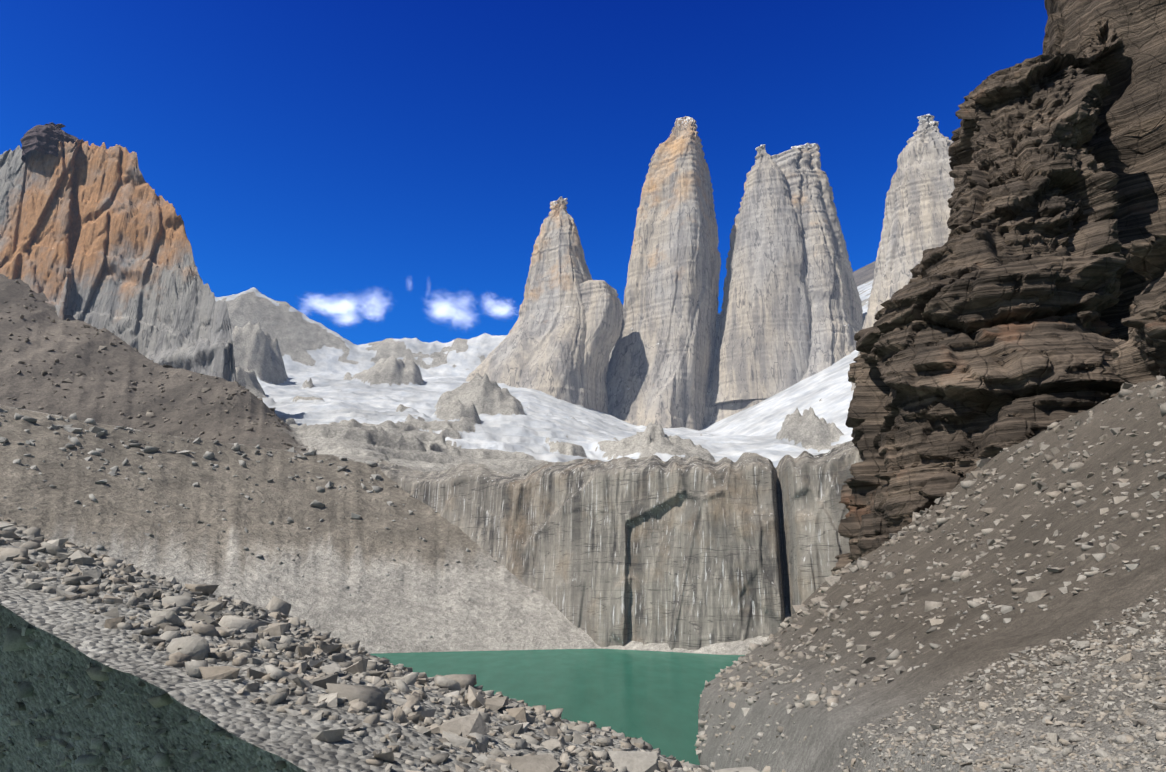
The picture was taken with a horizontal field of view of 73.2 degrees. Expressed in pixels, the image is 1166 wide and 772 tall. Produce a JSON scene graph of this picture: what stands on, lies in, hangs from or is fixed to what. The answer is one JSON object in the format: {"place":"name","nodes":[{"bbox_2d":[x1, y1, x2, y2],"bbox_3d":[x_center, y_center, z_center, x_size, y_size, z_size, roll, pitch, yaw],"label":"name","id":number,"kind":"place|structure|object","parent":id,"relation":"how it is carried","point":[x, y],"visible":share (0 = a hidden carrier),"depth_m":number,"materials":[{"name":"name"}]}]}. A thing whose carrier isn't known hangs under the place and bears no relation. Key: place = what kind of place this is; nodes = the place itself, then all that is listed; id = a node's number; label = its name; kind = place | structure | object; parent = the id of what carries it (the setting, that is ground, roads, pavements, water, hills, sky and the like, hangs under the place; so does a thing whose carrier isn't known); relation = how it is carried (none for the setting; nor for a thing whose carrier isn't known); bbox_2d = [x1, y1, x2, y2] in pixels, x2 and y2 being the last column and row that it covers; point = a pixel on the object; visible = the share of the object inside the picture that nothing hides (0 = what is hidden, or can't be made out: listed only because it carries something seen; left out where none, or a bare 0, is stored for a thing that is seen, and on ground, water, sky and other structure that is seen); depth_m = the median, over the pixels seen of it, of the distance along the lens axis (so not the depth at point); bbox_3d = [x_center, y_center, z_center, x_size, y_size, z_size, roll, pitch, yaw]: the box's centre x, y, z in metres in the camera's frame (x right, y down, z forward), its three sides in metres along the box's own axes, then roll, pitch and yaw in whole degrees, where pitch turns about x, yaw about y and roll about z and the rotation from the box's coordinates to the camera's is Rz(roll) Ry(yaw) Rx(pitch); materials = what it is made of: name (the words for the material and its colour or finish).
{"place":"outdoors","nodes":[
{"label":"outdoors","id":0,"kind":"place"},
{"bbox_2d":[0,139,235,381],"bbox_3d":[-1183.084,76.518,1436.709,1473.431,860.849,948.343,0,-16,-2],"label":"cliff","id":1,"kind":"structure","parent":0,"point":[93,234],"depth_m":1154.84,"materials":[{"name":"orange stone"}]},
{"bbox_2d":[20,122,79,163],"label":"rock cap","id":2,"kind":"object","parent":1,"relation":"on","point":[45,138],"visible":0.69,"depth_m":1237.88,"materials":[{"name":"grey stone"}]},
{"bbox_2d":[0,261,875,654],"bbox_3d":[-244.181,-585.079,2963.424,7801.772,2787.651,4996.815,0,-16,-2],"label":"mountain terrain","id":3,"kind":"structure","parent":0,"point":[408,403],"depth_m":628.27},
{"bbox_2d":[0,276,314,452],"bbox_3d":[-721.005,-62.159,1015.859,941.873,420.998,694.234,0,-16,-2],"label":"scattered stones","id":4,"kind":"object","parent":3,"relation":"on","point":[149,413],"visible":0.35,"depth_m":912.34,"materials":[{"name":"stone"}]},
{"bbox_2d":[0,408,532,637],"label":"talus rocks","id":5,"kind":"object","parent":3,"relation":"on","point":[99,431],"visible":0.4,"depth_m":523.83,"materials":[{"name":"stone"}]},
{"bbox_2d":[466,196,608,413],"bbox_3d":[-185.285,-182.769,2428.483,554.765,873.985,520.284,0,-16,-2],"label":"tower","id":6,"kind":"structure","parent":3,"relation":"on","point":[540,347],"depth_m":2318.83,"materials":[{"name":"stone"}]},
{"bbox_2d":[579,280,622,409],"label":"rock buttress","id":7,"kind":"structure","parent":6,"relation":"attached to","point":[602,304],"depth_m":2297.57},
{"bbox_2d":[347,440,863,649],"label":"rock wall","id":8,"kind":"structure","parent":3,"relation":"on","point":[692,552],"depth_m":438.98,"materials":[{"name":"grey stone"}]},
{"bbox_2d":[606,116,720,430],"bbox_3d":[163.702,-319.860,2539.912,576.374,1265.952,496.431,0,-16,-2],"label":"tower","id":9,"kind":"structure","parent":3,"relation":"on","point":[660,366],"depth_m":2438.78,"materials":[{"name":"stone"}]},
{"bbox_2d":[703,143,862,426],"bbox_3d":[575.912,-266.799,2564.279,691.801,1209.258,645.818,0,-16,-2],"label":"tower","id":10,"kind":"structure","parent":3,"relation":"on","point":[836,318],"depth_m":2461.58,"materials":[{"name":"stone"}]},
{"bbox_2d":[710,144,811,404],"bbox_3d":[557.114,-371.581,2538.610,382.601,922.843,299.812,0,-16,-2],"label":"rock spire","id":11,"kind":"structure","parent":10,"relation":"attached to","point":[763,346],"depth_m":2409.60,"materials":[{"name":"stone"}]},
{"bbox_2d":[1042,0,1165,340],"bbox_3d":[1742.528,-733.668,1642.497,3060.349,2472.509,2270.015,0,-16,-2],"label":"rock cliff","id":12,"kind":"structure","parent":3,"relation":"on","point":[1127,141],"depth_m":496.88,"materials":[{"name":"brown stone"}]},
{"bbox_2d":[0,0,1047,344],"label":"sky","id":13,"kind":"structure","parent":0,"point":[376,170],"materials":[{"name":"blue"}]},
{"bbox_2d":[371,648,744,764],"bbox_3d":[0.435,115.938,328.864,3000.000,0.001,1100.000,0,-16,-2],"label":"lake water","id":14,"kind":"structure","parent":0,"point":[652,698],"depth_m":245.46,"materials":[{"name":"teal liquid"}]},
{"bbox_2d":[0,379,1165,771],"bbox_3d":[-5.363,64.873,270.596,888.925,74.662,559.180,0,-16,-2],"label":"scree slope","id":15,"kind":"structure","parent":0,"point":[270,733],"depth_m":44.27,"materials":[{"name":"grey gravel"}]},
{"bbox_2d":[0,376,1165,771],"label":"scree rocks","id":16,"kind":"object","parent":15,"relation":"on","point":[464,734],"visible":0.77,"depth_m":14.96,"materials":[{"name":"stone"}]},
{"bbox_2d":[831,12,1131,571],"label":"rock cliff","id":17,"kind":"structure","parent":15,"relation":"on","point":[983,337],"depth_m":350.31,"materials":[{"name":"brown stone"}]},
{"bbox_2d":[1110,234,1165,384],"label":"rock outcrop","id":18,"kind":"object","parent":15,"relation":"on","point":[1139,355],"depth_m":257.29,"materials":[{"name":"brown stone"}]},
{"bbox_2d":[851,114,954,390],"bbox_3d":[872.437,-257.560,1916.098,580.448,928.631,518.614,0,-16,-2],"label":"peak","id":19,"kind":"structure","parent":0,"point":[917,208],"depth_m":1909.46,"materials":[{"name":"stone"}]}
]}

